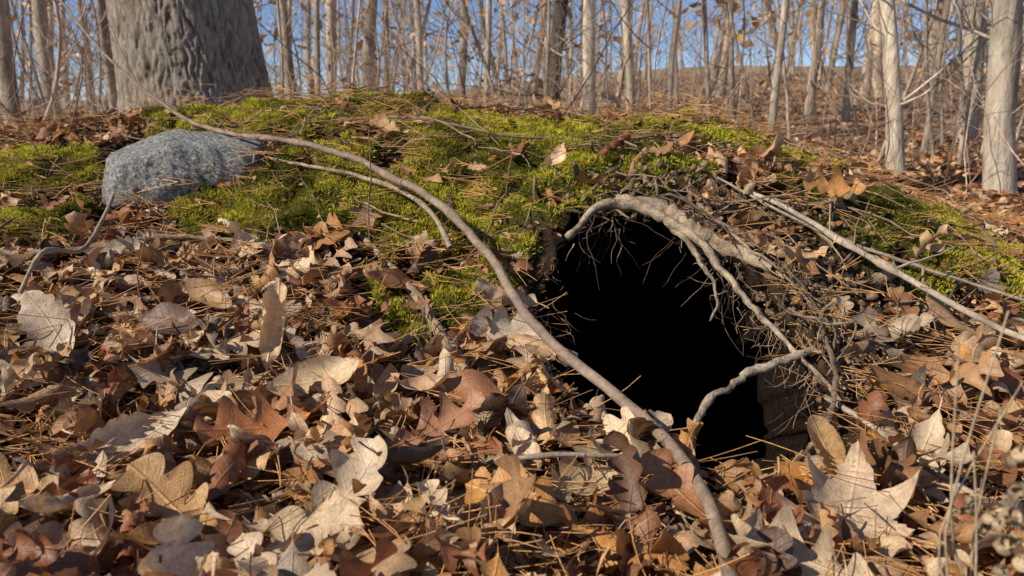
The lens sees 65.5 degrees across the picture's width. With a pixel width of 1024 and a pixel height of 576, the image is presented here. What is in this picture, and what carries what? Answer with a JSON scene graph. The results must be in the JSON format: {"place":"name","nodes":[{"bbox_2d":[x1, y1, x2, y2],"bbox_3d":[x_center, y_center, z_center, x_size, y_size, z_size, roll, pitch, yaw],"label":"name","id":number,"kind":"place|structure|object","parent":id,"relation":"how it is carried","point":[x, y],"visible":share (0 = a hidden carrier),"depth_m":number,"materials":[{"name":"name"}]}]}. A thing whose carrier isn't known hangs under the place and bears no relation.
{"place":"outdoors","nodes":[
{"label":"outdoors","id":0,"kind":"place"},
{"bbox_2d":[0,0,990,99],"label":"sky","id":1,"kind":"structure","parent":0,"point":[509,41],"materials":[{"name":"blue"}]},
{"bbox_2d":[0,65,1023,575],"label":"ground","id":2,"kind":"structure","parent":0,"point":[668,343],"depth_m":2.26,"materials":[{"name":"brown soil"}]},
{"bbox_2d":[3,0,42,161],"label":"sapling sprout","id":3,"kind":"object","parent":2,"relation":"on","point":[22,86],"visible":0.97,"depth_m":2.23,"materials":[{"name":"brown plant"}]},
{"bbox_2d":[0,0,114,130],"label":"bare tree","id":4,"kind":"object","parent":2,"relation":"on","point":[4,50],"visible":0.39,"depth_m":6.73,"materials":[{"name":"grey plant"}]},
{"bbox_2d":[14,0,103,122],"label":"bare tree","id":5,"kind":"object","parent":2,"relation":"on","point":[38,37],"visible":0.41,"depth_m":10.52,"materials":[{"name":"grey plant"}]},
{"bbox_2d":[53,0,91,141],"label":"sapling sprout","id":6,"kind":"object","parent":2,"relation":"on","point":[82,77],"visible":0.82,"depth_m":2.52,"materials":[{"name":"brown plant"}]},
{"bbox_2d":[126,230,151,303],"bbox_3d":[-0.766,-0.021,1.639,0.056,0.201,0.019,2,12,8],"label":"sapling sprout","id":7,"kind":"object","parent":2,"relation":"on","point":[139,266],"visible":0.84,"depth_m":1.63,"materials":[{"name":"brown plant"}]},
{"bbox_2d":[19,0,266,115],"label":"bare tree","id":8,"kind":"object","parent":2,"relation":"on","point":[110,77],"visible":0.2,"depth_m":8.61,"materials":[{"name":"grey plant"}]},
{"bbox_2d":[102,129,265,208],"bbox_3d":[-0.902,-0.331,2.191,0.472,0.177,0.360,2,19,6],"label":"granite rock","id":9,"kind":"object","parent":2,"relation":"on","point":[164,155],"visible":0.69,"depth_m":2.06,"materials":[{"name":"grey stone"}]},
{"bbox_2d":[106,0,271,116],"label":"oak tree","id":10,"kind":"object","parent":2,"relation":"on","point":[177,46],"visible":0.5,"depth_m":3.34,"materials":[{"name":"grey plant"}]},
{"bbox_2d":[1,0,394,96],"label":"bare tree","id":11,"kind":"object","parent":2,"relation":"on","point":[316,33],"visible":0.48,"depth_m":7.21,"materials":[{"name":"grey plant"}]},
{"bbox_2d":[265,0,310,99],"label":"bare tree","id":12,"kind":"object","parent":2,"relation":"on","point":[286,38],"visible":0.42,"depth_m":9.57,"materials":[{"name":"grey plant"}]},
{"bbox_2d":[263,0,433,89],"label":"bare tree","id":13,"kind":"object","parent":2,"relation":"on","point":[368,32],"visible":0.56,"depth_m":12.43,"materials":[{"name":"grey plant"}]},
{"bbox_2d":[358,127,384,240],"bbox_3d":[-0.326,-0.205,1.856,0.060,0.330,0.025,0,12,0],"label":"sapling sprout","id":14,"kind":"object","parent":2,"relation":"on","point":[369,198],"visible":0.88,"depth_m":1.84,"materials":[{"name":"brown plant"}]},
{"bbox_2d":[365,0,388,93],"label":"sapling sprout","id":15,"kind":"object","parent":2,"relation":"on","point":[377,46],"visible":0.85,"depth_m":2.77,"materials":[{"name":"brown plant"}]},
{"bbox_2d":[294,0,501,103],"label":"bare tree","id":16,"kind":"object","parent":2,"relation":"on","point":[488,46],"visible":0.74,"depth_m":8.63,"materials":[{"name":"grey plant"}]},
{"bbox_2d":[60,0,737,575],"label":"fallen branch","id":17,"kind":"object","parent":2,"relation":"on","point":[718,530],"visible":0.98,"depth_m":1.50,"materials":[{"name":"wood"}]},
{"bbox_2d":[350,0,453,89],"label":"bare tree","id":18,"kind":"object","parent":2,"relation":"on","point":[417,27],"visible":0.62,"depth_m":9.55,"materials":[{"name":"grey plant"}]},
{"bbox_2d":[356,231,498,432],"bbox_3d":[-0.208,0.025,1.649,0.052,0.267,0.859,-6,13,-26],"label":"fallen stick","id":19,"kind":"object","parent":2,"relation":"on","point":[414,290],"visible":0.42,"depth_m":1.57,"materials":[{"name":"grey wood"}]},
{"bbox_2d":[308,83,577,138],"bbox_3d":[-0.204,-0.503,2.254,0.808,0.160,0.088,1,12,7],"label":"fallen stick","id":20,"kind":"object","parent":2,"relation":"on","point":[466,127],"visible":0.75,"depth_m":2.25,"materials":[{"name":"wood"}]},
{"bbox_2d":[464,0,492,106],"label":"sapling sprout","id":21,"kind":"object","parent":2,"relation":"on","point":[481,53],"visible":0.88,"depth_m":2.69,"materials":[{"name":"brown plant"}]},
{"bbox_2d":[340,0,632,110],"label":"bare tree","id":22,"kind":"object","parent":2,"relation":"on","point":[557,20],"visible":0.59,"depth_m":9.57,"materials":[{"name":"brown plant"}]},
{"bbox_2d":[491,157,518,199],"bbox_3d":[-0.017,-0.233,1.940,0.068,0.171,0.019,0,12,0],"label":"sapling sprout","id":23,"kind":"object","parent":2,"relation":"on","point":[507,178],"visible":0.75,"depth_m":1.93,"materials":[{"name":"brown plant"}]},
{"bbox_2d":[0,69,1023,575],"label":"leaf litter","id":24,"kind":"object","parent":2,"relation":"on","point":[56,483],"visible":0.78,"depth_m":1.22,"materials":[{"name":"brown plant"}]},
{"bbox_2d":[18,194,114,293],"bbox_3d":[-0.946,-0.105,1.739,0.048,0.166,0.358,1,12,5],"label":"fallen stick","id":25,"kind":"object","parent":24,"relation":"on","point":[38,257],"visible":1,"depth_m":1.66,"materials":[{"name":"grey wood"}]},
{"bbox_2d":[31,234,231,256],"bbox_3d":[-0.829,-0.099,1.835,0.556,0.039,0.092,-1,12,-5],"label":"fallen stick","id":26,"kind":"object","parent":24,"relation":"on","point":[161,237],"visible":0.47,"depth_m":1.86,"materials":[{"name":"grey wood"}]},
{"bbox_2d":[468,452,641,464],"bbox_3d":[0.050,0.250,1.164,0.301,0.033,0.033,0,12,0],"label":"fallen stick","id":27,"kind":"object","parent":24,"relation":"on","point":[538,456],"visible":0.56,"depth_m":1.15,"materials":[{"name":"wood"}]},
{"bbox_2d":[819,394,983,499],"bbox_3d":[0.612,0.251,1.228,0.018,0.048,0.422,-4,13,-17],"label":"fallen stick","id":28,"kind":"object","parent":24,"relation":"on","point":[878,430],"visible":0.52,"depth_m":1.27,"materials":[{"name":"grey wood"}]},
{"bbox_2d":[0,87,1023,344],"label":"moss","id":29,"kind":"object","parent":2,"relation":"on","point":[584,155],"visible":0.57,"depth_m":2.04,"materials":[{"name":"green plant"}]},
{"bbox_2d":[261,155,452,248],"bbox_3d":[-0.418,-0.240,2.022,0.796,0.199,0.085,10,15,38],"label":"fallen stick","id":30,"kind":"object","parent":29,"relation":"on","point":[431,213],"visible":0.84,"depth_m":1.96,"materials":[{"name":"wood"}]},
{"bbox_2d":[0,0,1023,167],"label":"distant woodland","id":31,"kind":"object","parent":2,"relation":"on","point":[877,38],"visible":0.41,"depth_m":12.56,"materials":[{"name":"grey plant"}]},
{"bbox_2d":[11,0,1023,117],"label":"distant oak foliage","id":32,"kind":"object","parent":31,"relation":"attached to","point":[684,11],"visible":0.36,"depth_m":13.53,"materials":[{"name":"brown plant"}]},
{"bbox_2d":[0,0,1023,206],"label":"bare underbrush","id":33,"kind":"object","parent":2,"relation":"on","point":[467,78],"visible":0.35,"depth_m":6.51,"materials":[{"name":"brown plant"}]},
{"bbox_2d":[0,76,1023,573],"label":"twig litter","id":34,"kind":"object","parent":2,"relation":"on","point":[590,144],"visible":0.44,"depth_m":1.88,"materials":[{"name":"brown plant"}]},
{"bbox_2d":[0,73,1023,226],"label":"woodland leaf carpet","id":35,"kind":"object","parent":2,"relation":"on","point":[1016,203],"visible":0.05,"depth_m":8.43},
{"bbox_2d":[477,0,644,115],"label":"bare tree","id":36,"kind":"object","parent":2,"relation":"on","point":[585,66],"visible":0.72,"depth_m":8.63,"materials":[{"name":"grey plant"}]},
{"bbox_2d":[595,60,617,133],"bbox_3d":[0.268,-0.498,2.249,0.070,0.280,0.015,0,12,0],"label":"sapling sprout","id":37,"kind":"object","parent":2,"relation":"on","point":[607,96],"visible":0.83,"depth_m":2.24,"materials":[{"name":"brown plant"}]},
{"bbox_2d":[608,0,708,113],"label":"bare tree","id":38,"kind":"object","parent":2,"relation":"on","point":[627,18],"visible":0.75,"depth_m":7.61,"materials":[{"name":"grey plant"}]},
{"bbox_2d":[651,0,667,115],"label":"sapling sprout","id":39,"kind":"object","parent":2,"relation":"on","point":[656,56],"visible":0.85,"depth_m":2.60,"materials":[{"name":"brown plant"}]},
{"bbox_2d":[650,0,681,113],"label":"bare tree","id":40,"kind":"object","parent":2,"relation":"on","point":[676,28],"visible":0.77,"depth_m":11.53,"materials":[{"name":"grey plant"}]},
{"bbox_2d":[532,182,856,461],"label":"exposed tree roots","id":41,"kind":"object","parent":2,"relation":"on","point":[692,234],"visible":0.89,"depth_m":1.65,"materials":[{"name":"brown plant"}]},
{"bbox_2d":[568,0,824,125],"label":"bare tree","id":42,"kind":"object","parent":2,"relation":"on","point":[732,79],"visible":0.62,"depth_m":10.58,"materials":[{"name":"grey plant"}]},
{"bbox_2d":[658,143,770,184],"bbox_3d":[0.534,-0.279,2.039,0.636,0.186,0.108,4,13,18],"label":"fallen stick","id":43,"kind":"object","parent":2,"relation":"on","point":[731,171],"visible":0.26,"depth_m":1.99,"materials":[{"name":"brown wood"}]},
{"bbox_2d":[554,159,950,431],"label":"rotten wood chips","id":44,"kind":"object","parent":2,"relation":"on","point":[645,178],"visible":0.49,"depth_m":1.79,"materials":[{"name":"brown plant"}]},
{"bbox_2d":[694,0,816,116],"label":"bare tree","id":45,"kind":"object","parent":2,"relation":"on","point":[706,46],"visible":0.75,"depth_m":9.13,"materials":[{"name":"grey plant"}]},
{"bbox_2d":[748,0,812,137],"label":"bare tree","id":46,"kind":"object","parent":2,"relation":"on","point":[783,17],"visible":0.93,"depth_m":7.19,"materials":[{"name":"grey plant"}]},
{"bbox_2d":[565,159,1009,487],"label":"soil clods","id":47,"kind":"object","parent":2,"relation":"on","point":[862,303],"visible":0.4,"depth_m":1.69,"materials":[{"name":"brown soil"}]},
{"bbox_2d":[736,0,955,115],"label":"bare tree","id":48,"kind":"object","parent":2,"relation":"on","point":[821,23],"visible":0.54,"depth_m":12.45,"materials":[{"name":"grey plant"}]},
{"bbox_2d":[717,177,1023,301],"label":"fallen stick","id":49,"kind":"object","parent":2,"relation":"on","point":[899,260],"visible":0.91,"depth_m":1.70,"materials":[{"name":"wood"}]},
{"bbox_2d":[834,0,917,121],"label":"bare tree","id":50,"kind":"object","parent":2,"relation":"on","point":[852,26],"visible":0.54,"depth_m":11.52,"materials":[{"name":"brown plant"}]},
{"bbox_2d":[877,89,892,185],"bbox_3d":[1.011,-0.322,2.187,0.067,0.440,0.017,0,12,0],"label":"sapling sprout","id":51,"kind":"object","parent":2,"relation":"on","point":[888,140],"visible":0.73,"depth_m":2.17,"materials":[{"name":"brown plant"}]},
{"bbox_2d":[751,191,1023,341],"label":"fallen stick","id":52,"kind":"object","parent":2,"relation":"on","point":[883,264],"visible":0.94,"depth_m":1.61,"materials":[{"name":"grey wood"}]},
{"bbox_2d":[837,0,963,157],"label":"bare tree","id":53,"kind":"object","parent":2,"relation":"on","point":[925,139],"visible":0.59,"depth_m":7.72,"materials":[{"name":"grey plant"}]},
{"bbox_2d":[805,0,1023,174],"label":"bare tree","id":54,"kind":"object","parent":2,"relation":"on","point":[888,21],"visible":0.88,"depth_m":6.33,"materials":[{"name":"grey plant"}]},
{"bbox_2d":[877,0,1023,143],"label":"bare tree","id":55,"kind":"object","parent":2,"relation":"on","point":[973,132],"visible":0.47,"depth_m":9.15,"materials":[{"name":"grey plant"}]},
{"bbox_2d":[900,0,1023,196],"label":"bare tree","id":56,"kind":"object","parent":2,"relation":"on","point":[999,170],"visible":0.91,"depth_m":5.40,"materials":[{"name":"grey plant"}]},
{"bbox_2d":[937,311,1023,575],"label":"dried weed","id":57,"kind":"object","parent":2,"relation":"on","point":[996,518],"visible":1,"depth_m":0.67,"materials":[{"name":"brown plant"}]}
]}

